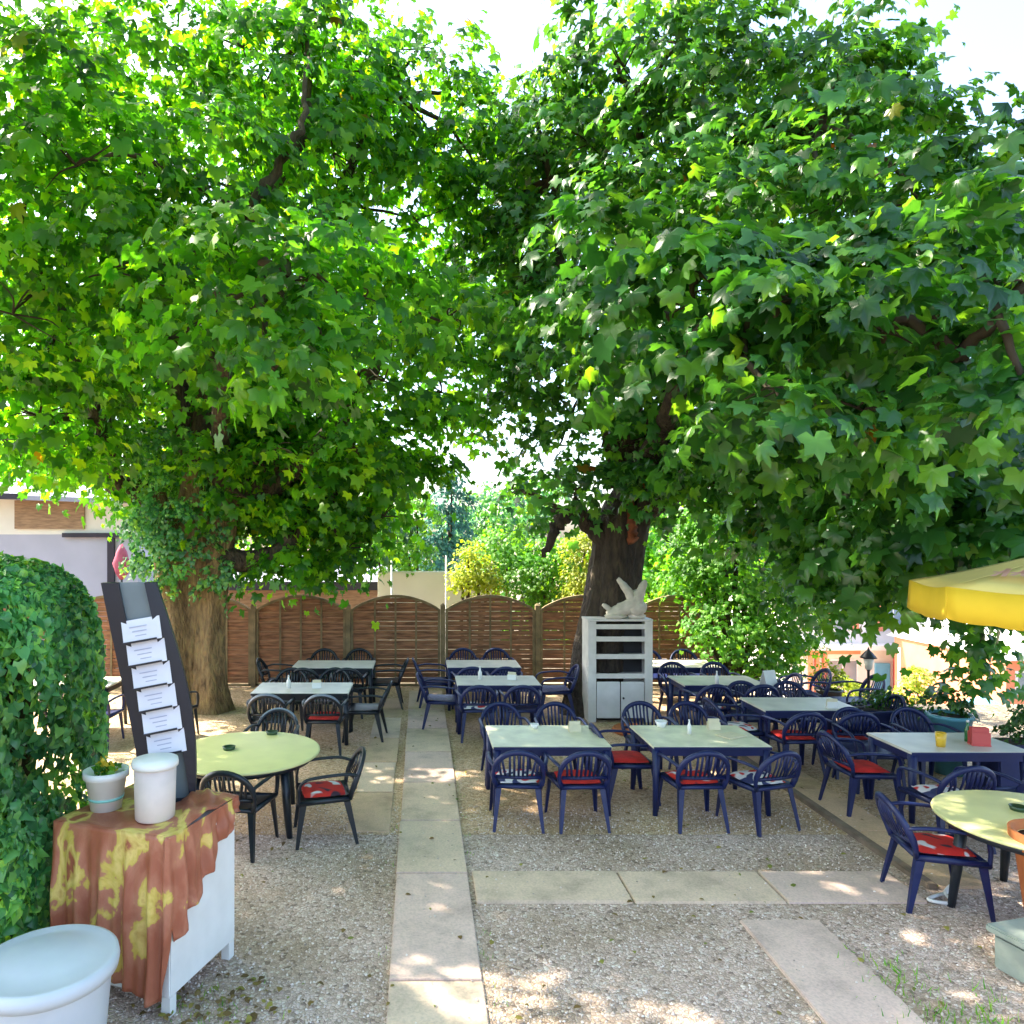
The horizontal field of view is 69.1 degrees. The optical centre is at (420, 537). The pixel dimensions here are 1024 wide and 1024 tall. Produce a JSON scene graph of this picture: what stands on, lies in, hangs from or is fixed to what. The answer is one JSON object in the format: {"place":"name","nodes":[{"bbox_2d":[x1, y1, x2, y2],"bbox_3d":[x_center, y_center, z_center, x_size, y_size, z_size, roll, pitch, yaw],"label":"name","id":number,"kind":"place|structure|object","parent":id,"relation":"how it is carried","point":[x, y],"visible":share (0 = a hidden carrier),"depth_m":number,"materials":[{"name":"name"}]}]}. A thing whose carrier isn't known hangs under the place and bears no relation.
{"place":"outdoors","nodes":[
{"label":"outdoors","id":0,"kind":"place"},
{"bbox_2d":[346,698,402,831],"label":"path","id":1,"kind":"structure","parent":0,"point":[373,800],"depth_m":8.66,"materials":[{"name":"concrete"}]},
{"bbox_2d":[386,691,488,1023],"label":"path","id":2,"kind":"structure","parent":0,"point":[415,994],"depth_m":5.73,"materials":[{"name":"concrete"}]},
{"bbox_2d":[412,657,453,708],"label":"garden chair","id":3,"kind":"object","parent":2,"relation":"on","point":[436,682],"visible":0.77,"depth_m":12.30,"materials":[{"name":"blue plastic"}]},
{"bbox_2d":[416,672,456,729],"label":"garden chair","id":4,"kind":"object","parent":2,"relation":"on","point":[441,699],"visible":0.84,"depth_m":10.88,"materials":[{"name":"blue plastic"}]},
{"bbox_2d":[34,687,948,834],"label":"gravel yard","id":5,"kind":"structure","parent":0,"point":[470,786],"depth_m":8.21,"materials":[{"name":"gravel"}]},
{"bbox_2d":[196,731,319,838],"bbox_3d":[-1.750,2.491,7.360,1.480,0.726,1.480,0,0,-8],"label":"round table","id":6,"kind":"object","parent":5,"relation":"on","point":[259,755],"visible":0.75,"depth_m":7.19,"materials":[{"name":"yellow plastic"}]},
{"bbox_2d":[246,693,294,732],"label":"garden chair","id":7,"kind":"object","parent":5,"relation":"on","point":[255,717],"visible":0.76,"depth_m":9.61,"materials":[{"name":"black plastic"}]},
{"bbox_2d":[242,707,299,790],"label":"garden chair","id":8,"kind":"object","parent":5,"relation":"on","point":[271,712],"visible":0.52,"depth_m":8.69,"materials":[{"name":"black plastic"}]},
{"bbox_2d":[267,667,308,730],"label":"garden chair","id":9,"kind":"object","parent":5,"relation":"on","point":[302,673],"visible":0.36,"depth_m":11.38,"materials":[{"name":"black plastic"}]},
{"bbox_2d":[250,682,352,744],"bbox_3d":[-1.660,2.491,10.450,1.350,0.722,0.776,0,0,0],"label":"rectangular table","id":10,"kind":"object","parent":5,"relation":"on","point":[342,691],"visible":0.69,"depth_m":10.25,"materials":[{"name":"white plastic"}]},
{"bbox_2d":[301,694,348,755],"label":"garden chair","id":11,"kind":"object","parent":5,"relation":"on","point":[305,703],"visible":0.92,"depth_m":9.61,"materials":[{"name":"black plastic"}]},
{"bbox_2d":[310,667,351,719],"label":"garden chair","id":12,"kind":"object","parent":5,"relation":"on","point":[333,669],"visible":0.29,"depth_m":11.43,"materials":[{"name":"black plastic"}]},
{"bbox_2d":[292,660,375,702],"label":"rectangular table","id":13,"kind":"object","parent":5,"relation":"on","point":[322,666],"visible":0.61,"depth_m":12.26,"materials":[{"name":"green plastic"}]},
{"bbox_2d":[331,667,368,718],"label":"garden chair","id":14,"kind":"object","parent":5,"relation":"on","point":[360,676],"visible":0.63,"depth_m":11.55,"materials":[{"name":"black plastic"}]},
{"bbox_2d":[3,595,724,687],"bbox_3d":[-1.374,1.969,14.000,14.500,1.762,0.100,0,0,0],"label":"wooden fence","id":15,"kind":"object","parent":5,"relation":"on","point":[421,629],"visible":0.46,"depth_m":14.00,"materials":[{"name":"wood"}]},
{"bbox_2d":[342,680,392,742],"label":"garden chair","id":16,"kind":"object","parent":5,"relation":"on","point":[376,709],"visible":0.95,"depth_m":10.33,"materials":[{"name":"black plastic"}]},
{"bbox_2d":[373,657,408,709],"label":"garden chair","id":17,"kind":"object","parent":5,"relation":"on","point":[385,682],"visible":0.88,"depth_m":12.21,"materials":[{"name":"black plastic"}]},
{"bbox_2d":[454,685,498,742],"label":"garden chair","id":18,"kind":"object","parent":5,"relation":"on","point":[460,707],"visible":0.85,"depth_m":10.20,"materials":[{"name":"blue plastic"}]},
{"bbox_2d":[446,660,520,710],"bbox_3d":[1.050,2.491,12.450,1.220,0.722,0.756,0,0,0],"label":"rectangular table","id":19,"kind":"object","parent":5,"relation":"on","point":[457,666],"visible":0.7,"depth_m":12.26,"materials":[{"name":"green plastic"}]},
{"bbox_2d":[455,676,541,733],"bbox_3d":[1.140,2.491,11.000,1.220,0.722,0.756,0,0,0],"label":"rectangular table","id":20,"kind":"object","parent":5,"relation":"on","point":[501,683],"visible":0.73,"depth_m":10.82,"materials":[{"name":"green plastic"}]},
{"bbox_2d":[478,701,531,785],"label":"garden chair","id":21,"kind":"object","parent":5,"relation":"on","point":[492,706],"visible":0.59,"depth_m":9.01,"materials":[{"name":"blue plastic"}]},
{"bbox_2d":[486,750,547,833],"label":"garden chair","id":22,"kind":"object","parent":5,"relation":"on","point":[540,775],"visible":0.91,"depth_m":7.11,"materials":[{"name":"blue plastic"}]},
{"bbox_2d":[498,685,542,724],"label":"garden chair","id":23,"kind":"object","parent":5,"relation":"on","point":[528,707],"visible":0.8,"depth_m":10.20,"materials":[{"name":"blue plastic"}]},
{"bbox_2d":[485,725,611,816],"bbox_3d":[1.345,2.491,7.930,1.220,0.722,0.876,0,0,0],"label":"rectangular table","id":24,"kind":"object","parent":5,"relation":"on","point":[556,740],"visible":0.65,"depth_m":7.73,"materials":[{"name":"white plastic"}]},
{"bbox_2d":[535,664,579,716],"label":"garden chair","id":25,"kind":"object","parent":5,"relation":"on","point":[564,689],"visible":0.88,"depth_m":11.63,"materials":[{"name":"blue plastic"}]},
{"bbox_2d":[534,701,587,769],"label":"garden chair","id":26,"kind":"object","parent":5,"relation":"on","point":[558,705],"visible":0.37,"depth_m":9.03,"materials":[{"name":"blue plastic"}]},
{"bbox_2d":[543,750,611,833],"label":"garden chair","id":27,"kind":"object","parent":5,"relation":"on","point":[602,786],"visible":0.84,"depth_m":7.10,"materials":[{"name":"blue plastic"}]},
{"bbox_2d":[582,616,652,721],"bbox_3d":[3.079,2.055,11.532,1.007,1.590,0.476,0,0,0],"label":"white cupboard","id":28,"kind":"object","parent":5,"relation":"on","point":[636,656],"visible":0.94,"depth_m":11.33,"materials":[{"name":"paint"}]},
{"bbox_2d":[602,577,647,618],"bbox_3d":[3.178,0.948,11.452,0.715,0.670,0.219,0,0,0],"label":"driftwood ornament","id":29,"kind":"object","parent":28,"relation":"on","point":[633,605],"visible":0.98,"depth_m":11.39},
{"bbox_2d":[588,723,660,805],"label":"garden chair","id":30,"kind":"object","parent":5,"relation":"on","point":[615,767],"visible":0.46,"depth_m":7.82,"materials":[{"name":"blue plastic"}]},
{"bbox_2d":[612,751,649,762],"bbox_3d":[2.260,2.391,8.050,0.400,0.043,0.410,0,0,1],"label":"seat cushion","id":31,"kind":"object","parent":30,"relation":"on","point":[628,757],"visible":0.88,"depth_m":7.94,"materials":[{"name":"red fabric"}]},
{"bbox_2d":[620,701,678,784],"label":"garden chair","id":32,"kind":"object","parent":5,"relation":"on","point":[627,737],"visible":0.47,"depth_m":9.05,"materials":[{"name":"blue plastic"}]},
{"bbox_2d":[657,661,700,720],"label":"garden chair","id":33,"kind":"object","parent":5,"relation":"on","point":[664,689],"visible":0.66,"depth_m":11.91,"materials":[{"name":"blue plastic"}]},
{"bbox_2d":[653,660,721,701],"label":"rectangular table","id":34,"kind":"object","parent":5,"relation":"on","point":[692,666],"visible":0.22,"depth_m":12.16,"materials":[{"name":"white plastic"}]},
{"bbox_2d":[657,750,730,833],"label":"garden chair","id":35,"kind":"object","parent":5,"relation":"on","point":[679,786],"visible":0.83,"depth_m":7.10,"materials":[{"name":"blue plastic"}]},
{"bbox_2d":[668,701,730,784],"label":"garden chair","id":36,"kind":"object","parent":5,"relation":"on","point":[689,704],"visible":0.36,"depth_m":9.07,"materials":[{"name":"blue plastic"}]},
{"bbox_2d":[629,725,771,816],"bbox_3d":[2.980,2.491,7.930,1.220,0.722,0.876,0,0,0],"label":"rectangular table","id":37,"kind":"object","parent":5,"relation":"on","point":[672,740],"visible":0.85,"depth_m":7.65,"materials":[{"name":"white plastic"}]},
{"bbox_2d":[679,684,731,724],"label":"garden chair","id":38,"kind":"object","parent":5,"relation":"on","point":[724,710],"visible":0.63,"depth_m":10.24,"materials":[{"name":"blue plastic"}]},
{"bbox_2d":[667,676,765,729],"bbox_3d":[4.420,2.491,11.000,1.220,0.722,0.756,0,0,0],"label":"rectangular table","id":39,"kind":"object","parent":5,"relation":"on","point":[694,683],"visible":0.57,"depth_m":10.90,"materials":[{"name":"green plastic"}]},
{"bbox_2d":[702,697,767,767],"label":"garden chair","id":40,"kind":"object","parent":5,"relation":"on","point":[708,703],"visible":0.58,"depth_m":9.15,"materials":[{"name":"blue plastic"}]},
{"bbox_2d":[647,493,854,685],"bbox_3d":[5.813,0.822,13.093,3.299,4.168,2.622,0,0,0],"label":"leafy shrub","id":41,"kind":"object","parent":5,"relation":"on","point":[763,632],"visible":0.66,"depth_m":12.71,"materials":[{"name":"green plant"}]},
{"bbox_2d":[715,750,801,836],"bbox_3d":[3.382,2.436,7.293,0.611,0.828,0.680,0,0,-17],"label":"garden chair","id":42,"kind":"object","parent":5,"relation":"on","point":[756,789],"visible":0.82,"depth_m":7.08,"materials":[{"name":"blue plastic"}]},
{"bbox_2d":[730,770,784,784],"bbox_3d":[3.360,2.391,7.360,0.410,0.043,0.400,0,0,-13],"label":"seat cushion","id":43,"kind":"object","parent":42,"relation":"on","point":[746,776],"visible":0.62,"depth_m":7.30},
{"bbox_2d":[770,680,827,745],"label":"garden chair","id":44,"kind":"object","parent":5,"relation":"on","point":[793,684],"visible":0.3,"depth_m":10.38,"materials":[{"name":"blue plastic"}]},
{"bbox_2d":[739,697,859,750],"bbox_3d":[4.860,2.491,9.450,1.220,0.722,0.756,0,0,0],"label":"rectangular table","id":45,"kind":"object","parent":5,"relation":"on","point":[781,707],"visible":0.53,"depth_m":9.34,"materials":[{"name":"green plastic"}]},
{"bbox_2d":[778,668,831,725],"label":"garden chair","id":46,"kind":"object","parent":5,"relation":"on","point":[824,682],"visible":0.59,"depth_m":11.38,"materials":[{"name":"blue plastic"}]},
{"bbox_2d":[811,711,880,780],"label":"garden chair","id":47,"kind":"object","parent":5,"relation":"on","point":[853,715],"visible":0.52,"depth_m":8.62,"materials":[{"name":"blue plastic"}]},
{"bbox_2d":[831,707,906,794],"bbox_3d":[5.121,2.436,8.490,0.611,0.828,0.680,0,0,1],"label":"garden chair","id":48,"kind":"object","parent":5,"relation":"on","point":[853,747],"visible":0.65,"depth_m":8.53,"materials":[{"name":"blue plastic"}]},
{"bbox_2d":[837,694,906,763],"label":"garden chair","id":49,"kind":"object","parent":5,"relation":"on","point":[883,729],"visible":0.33,"depth_m":9.40,"materials":[{"name":"blue plastic"}]},
{"bbox_2d":[849,685,928,736],"bbox_3d":[6.075,2.389,9.642,0.950,0.922,0.481,0,0,0],"label":"trough planter","id":50,"kind":"object","parent":5,"relation":"on","point":[876,707],"visible":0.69,"depth_m":9.52,"materials":[{"name":"blue plastic"}]},
{"bbox_2d":[890,707,968,789],"bbox_3d":[5.817,2.436,8.490,0.611,0.828,0.680,0,0,-1],"label":"garden chair","id":51,"kind":"object","parent":5,"relation":"on","point":[922,765],"visible":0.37,"depth_m":8.71,"materials":[{"name":"blue plastic"}]},
{"bbox_2d":[866,733,1023,823],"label":"rectangular table","id":52,"kind":"object","parent":5,"relation":"on","point":[913,749],"visible":0.65,"depth_m":7.43,"materials":[{"name":"white plastic"}]},
{"bbox_2d":[967,726,991,746],"bbox_3d":[5.734,2.038,7.553,0.170,0.181,0.110,0,0,12],"label":"napkin holder","id":53,"kind":"object","parent":52,"relation":"on","point":[979,736],"visible":1,"depth_m":7.52,"materials":[{"name":"red paint"}]},
{"bbox_2d":[896,765,996,853],"bbox_3d":[4.923,2.436,6.850,0.611,0.828,0.680,0,0,-1],"label":"garden chair","id":54,"kind":"object","parent":5,"relation":"on","point":[950,779],"visible":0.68,"depth_m":6.61,"materials":[{"name":"blue plastic"}]},
{"bbox_2d":[0,0,1023,545],"label":"sky","id":55,"kind":"structure","parent":0,"point":[992,31],"materials":[{"name":"white"}]},
{"bbox_2d":[38,546,1023,736],"bbox_3d":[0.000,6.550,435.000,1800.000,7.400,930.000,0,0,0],"label":"ground","id":56,"kind":"structure","parent":0,"point":[985,712],"depth_m":12.20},
{"bbox_2d":[0,550,110,943],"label":"ivy hedge","id":57,"kind":"object","parent":56,"relation":"on","point":[58,604],"visible":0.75,"depth_m":4.83,"materials":[{"name":"plant"}]},
{"bbox_2d":[0,478,153,677],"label":"timber house","id":58,"kind":"structure","parent":56,"relation":"on","point":[85,555],"depth_m":20.00,"materials":[{"name":"paint"}]},
{"bbox_2d":[0,0,537,714],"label":"maple tree","id":59,"kind":"object","parent":56,"relation":"on","point":[230,338],"visible":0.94,"depth_m":9.81,"materials":[{"name":"green plant"}]},
{"bbox_2d":[113,419,246,608],"bbox_3d":[-4.002,-0.266,12.142,2.354,3.220,1.867,0,0,0],"label":"climbing ivy","id":60,"kind":"object","parent":59,"relation":"attached to","point":[148,537],"visible":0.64,"depth_m":11.59,"materials":[{"name":"green plant"}]},
{"bbox_2d":[225,562,396,682],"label":"garden shed","id":61,"kind":"structure","parent":56,"relation":"on","point":[353,597],"depth_m":18.50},
{"bbox_2d":[360,497,450,577],"bbox_3d":[-0.487,1.842,17.662,2.492,6.056,2.558,0,0,0],"label":"green tree","id":62,"kind":"object","parent":56,"relation":"on","point":[404,559],"visible":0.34,"depth_m":17.54,"materials":[{"name":"green plant"}]},
{"bbox_2d":[378,571,499,682],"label":"garden wall","id":63,"kind":"structure","parent":56,"relation":"on","point":[428,586],"depth_m":17.00,"materials":[{"name":"paint"}]},
{"bbox_2d":[401,470,483,570],"bbox_3d":[0.522,1.865,22.023,2.546,7.983,2.240,0,0,-29],"label":"blue conifer","id":64,"kind":"object","parent":56,"relation":"on","point":[444,545],"visible":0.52,"depth_m":21.65,"materials":[{"name":"green plant"}]},
{"bbox_2d":[442,539,511,630],"bbox_3d":[1.181,1.799,15.366,1.553,3.542,1.216,0,0,0],"label":"yellow shrub","id":65,"kind":"object","parent":56,"relation":"on","point":[466,577],"visible":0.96,"depth_m":15.23,"materials":[{"name":"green plant"}]},
{"bbox_2d":[234,516,722,644],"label":"wood","id":66,"kind":"object","parent":56,"relation":"on","point":[248,548],"depth_m":71.04,"materials":[{"name":"green plant"}]},
{"bbox_2d":[427,473,571,630],"bbox_3d":[2.934,2.252,26.214,5.392,9.239,3.940,0,0,0],"label":"tree","id":67,"kind":"object","parent":56,"relation":"on","point":[481,521],"visible":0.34,"depth_m":25.46,"materials":[{"name":"green plant"}]},
{"bbox_2d":[470,526,587,663],"bbox_3d":[2.314,1.804,16.046,2.769,4.129,2.176,0,0,20],"label":"green bush","id":68,"kind":"object","parent":56,"relation":"on","point":[534,589],"visible":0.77,"depth_m":15.77,"materials":[{"name":"green plant"}]},
{"bbox_2d":[107,803,1023,1023],"bbox_3d":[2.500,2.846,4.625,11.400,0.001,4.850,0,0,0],"label":"gravel bed","id":69,"kind":"object","parent":56,"relation":"on","point":[374,1005],"visible":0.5,"depth_m":5.20,"materials":[{"name":"gravel"}]},
{"bbox_2d":[0,924,119,1023],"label":"round bin","id":70,"kind":"object","parent":69,"relation":"on","point":[60,974],"visible":1,"depth_m":3.68,"materials":[{"name":"plastic"}]},
{"bbox_2d":[111,798,233,1017],"bbox_3d":[-1.752,2.313,4.806,0.808,1.074,0.708,0,0,18],"label":"buffet cabinet","id":71,"kind":"object","parent":69,"relation":"on","point":[203,942],"visible":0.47,"depth_m":4.71,"materials":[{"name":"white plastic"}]},
{"bbox_2d":[50,784,239,1007],"bbox_3d":[-1.746,2.206,4.755,0.908,1.062,0.816,0,0,18],"label":"draped cloth","id":72,"kind":"object","parent":71,"relation":"on","point":[128,880],"visible":0.79,"depth_m":4.43,"materials":[{"name":"fabric"}]},
{"bbox_2d":[82,755,129,812],"bbox_3d":[-2.043,1.589,4.785,0.284,0.334,0.284,0,0,0],"label":"flower pot","id":73,"kind":"object","parent":72,"relation":"on","point":[104,779],"visible":1,"depth_m":4.70,"materials":[{"name":"ceramic"}]},
{"bbox_2d":[101,582,196,801],"bbox_3d":[-1.795,1.026,4.874,0.595,1.460,0.340,0,0,-12],"label":"leaflet stand","id":74,"kind":"object","parent":72,"relation":"on","point":[154,683],"visible":0.82,"depth_m":4.84,"materials":[{"name":"metal"}]},
{"bbox_2d":[131,752,178,823],"bbox_3d":[-1.665,1.566,4.621,0.284,0.380,0.284,0,0,0],"label":"storage jar","id":75,"kind":"object","parent":72,"relation":"on","point":[154,788],"visible":1,"depth_m":4.52,"materials":[{"name":"beige ceramic"}]},
{"bbox_2d":[199,770,279,862],"bbox_3d":[-1.669,2.436,6.711,0.611,0.828,0.680,0,0,8],"label":"garden chair","id":76,"kind":"object","parent":69,"relation":"on","point":[253,802],"visible":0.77,"depth_m":6.48,"materials":[{"name":"black plastic"}]},
{"bbox_2d":[293,746,365,849],"bbox_3d":[-0.862,2.436,7.035,0.680,0.828,0.611,0,0,-12],"label":"garden chair","id":77,"kind":"object","parent":69,"relation":"on","point":[302,802],"visible":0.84,"depth_m":6.84,"materials":[{"name":"black plastic"}]},
{"bbox_2d":[301,781,344,797],"bbox_3d":[-0.930,2.391,7.020,0.400,0.043,0.410,0,0,-14],"label":"seat cushion","id":78,"kind":"object","parent":77,"relation":"on","point":[321,789],"visible":0.97,"depth_m":6.95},
{"bbox_2d":[131,710,983,1023],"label":"fallen leaves","id":79,"kind":"object","parent":69,"relation":"on","point":[227,1012],"visible":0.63,"depth_m":4.56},
{"bbox_2d":[837,944,996,1023],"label":"weeds","id":80,"kind":"object","parent":69,"relation":"on","point":[898,982],"visible":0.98,"depth_m":4.60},
{"bbox_2d":[875,791,995,921],"bbox_3d":[3.971,2.436,5.772,0.680,0.828,0.611,0,0,10],"label":"garden chair","id":81,"kind":"object","parent":69,"relation":"on","point":[905,838],"visible":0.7,"depth_m":5.58,"materials":[{"name":"blue plastic"}]},
{"bbox_2d":[913,832,976,856],"bbox_3d":[4.040,2.391,5.760,0.400,0.043,0.410,0,0,12],"label":"seat cushion","id":82,"kind":"object","parent":81,"relation":"on","point":[932,843],"visible":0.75,"depth_m":5.67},
{"bbox_2d":[907,558,1023,630],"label":"yellow parasol","id":83,"kind":"object","parent":69,"relation":"on","point":[991,595],"visible":1,"depth_m":5.35,"materials":[{"name":"fabric"}]},
{"bbox_2d":[931,790,1023,907],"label":"round table","id":84,"kind":"object","parent":69,"relation":"on","point":[985,816],"visible":0.94,"depth_m":5.66,"materials":[{"name":"yellow plastic"}]},
{"bbox_2d":[986,918,1023,982],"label":"stone planter","id":85,"kind":"object","parent":69,"relation":"on","point":[1009,947],"visible":1,"depth_m":4.78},
{"bbox_2d":[545,530,591,649],"bbox_3d":[3.334,1.664,15.271,1.326,3.795,1.442,0,0,32],"label":"yellow conifer","id":86,"kind":"object","parent":56,"relation":"on","point":[575,585],"visible":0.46,"depth_m":15.03,"materials":[{"name":"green plant"}]},
{"bbox_2d":[587,501,795,658],"bbox_3d":[9.438,2.670,22.846,9.559,8.431,5.034,0,0,-28],"label":"tree","id":87,"kind":"object","parent":56,"relation":"on","point":[650,552],"visible":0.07,"depth_m":21.14,"materials":[{"name":"green plant"}]},
{"bbox_2d":[413,0,1023,723],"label":"maple tree","id":88,"kind":"object","parent":56,"relation":"on","point":[855,436],"visible":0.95,"depth_m":7.50,"materials":[{"name":"green plant"}]},
{"bbox_2d":[673,709,936,889],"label":"kerb","id":89,"kind":"structure","parent":56,"relation":"on","point":[896,862],"depth_m":6.99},
{"bbox_2d":[729,559,900,701],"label":"white house","id":90,"kind":"structure","parent":56,"relation":"on","point":[883,663],"depth_m":43.97,"materials":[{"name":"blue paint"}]},
{"bbox_2d":[886,665,936,703],"bbox_3d":[20.066,6.636,29.993,1.678,2.851,1.830,0,0,-19],"label":"bush","id":91,"kind":"object","parent":56,"relation":"on","point":[914,684],"visible":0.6,"depth_m":29.83,"materials":[{"name":"yellow plant"}]},
{"bbox_2d":[887,618,1023,703],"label":"salmon house","id":92,"kind":"structure","parent":56,"relation":"on","point":[913,645],"depth_m":38.85,"materials":[{"name":"white paint"}]},
{"bbox_2d":[472,871,926,903],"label":"path","id":93,"kind":"structure","parent":0,"point":[684,887],"depth_m":5.94,"materials":[{"name":"concrete"}]},
{"bbox_2d":[676,708,982,888],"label":"path","id":94,"kind":"structure","parent":0,"point":[868,825],"depth_m":7.33,"materials":[{"name":"concrete"}]},
{"bbox_2d":[724,680,780,751],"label":"garden chair","id":95,"kind":"object","parent":94,"relation":"on","point":[737,702],"visible":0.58,"depth_m":10.25,"materials":[{"name":"blue plastic"}]},
{"bbox_2d":[759,711,826,774],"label":"garden chair","id":96,"kind":"object","parent":94,"relation":"on","point":[785,742],"visible":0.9,"depth_m":8.66,"materials":[{"name":"blue plastic"}]},
{"bbox_2d":[816,730,903,816],"bbox_3d":[4.550,2.436,7.714,0.680,0.828,0.611,0,0,-4],"label":"garden chair","id":97,"kind":"object","parent":94,"relation":"on","point":[854,777],"visible":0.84,"depth_m":7.55,"materials":[{"name":"blue plastic"}]},
{"bbox_2d":[834,759,889,772],"bbox_3d":[4.620,2.391,7.720,0.400,0.043,0.410,0,0,2],"label":"seat cushion","id":98,"kind":"object","parent":97,"relation":"on","point":[864,766],"visible":0.79,"depth_m":7.62,"materials":[{"name":"red fabric"}]},
{"bbox_2d":[740,920,925,1023],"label":"path","id":99,"kind":"structure","parent":0,"point":[827,976],"depth_m":4.76,"materials":[{"name":"concrete"}]},
{"bbox_2d":[809,705,1021,789],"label":"gravel yard","id":100,"kind":"structure","parent":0,"point":[941,777],"depth_m":9.27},
{"bbox_2d":[806,661,848,696],"bbox_3d":[6.568,2.426,11.891,0.661,0.847,0.621,0,0,0],"label":"flower tub","id":101,"kind":"object","parent":100,"relation":"on","point":[834,691],"visible":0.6,"depth_m":11.83,"materials":[{"name":"plant"}]},
{"bbox_2d":[825,675,885,705],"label":"garden chair","id":102,"kind":"object","parent":100,"relation":"on","point":[861,689],"visible":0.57,"depth_m":10.99,"materials":[{"name":"blue plastic"}]},
{"bbox_2d":[914,688,979,776],"bbox_3d":[6.324,2.323,8.893,0.685,1.054,0.583,0,0,22],"label":"blue planter","id":103,"kind":"object","parent":100,"relation":"on","point":[955,718],"visible":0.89,"depth_m":8.81,"materials":[{"name":"teal ceramic"}]},
{"bbox_2d":[980,704,1023,786],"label":"trough planter","id":104,"kind":"object","parent":100,"relation":"on","point":[1011,769],"visible":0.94,"depth_m":7.97,"materials":[{"name":"blue plastic"}]},
{"bbox_2d":[1007,819,1023,907],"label":"terracotta pot","id":105,"kind":"object","parent":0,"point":[1014,826],"visible":0.84,"depth_m":5.22,"materials":[{"name":"ceramic"}]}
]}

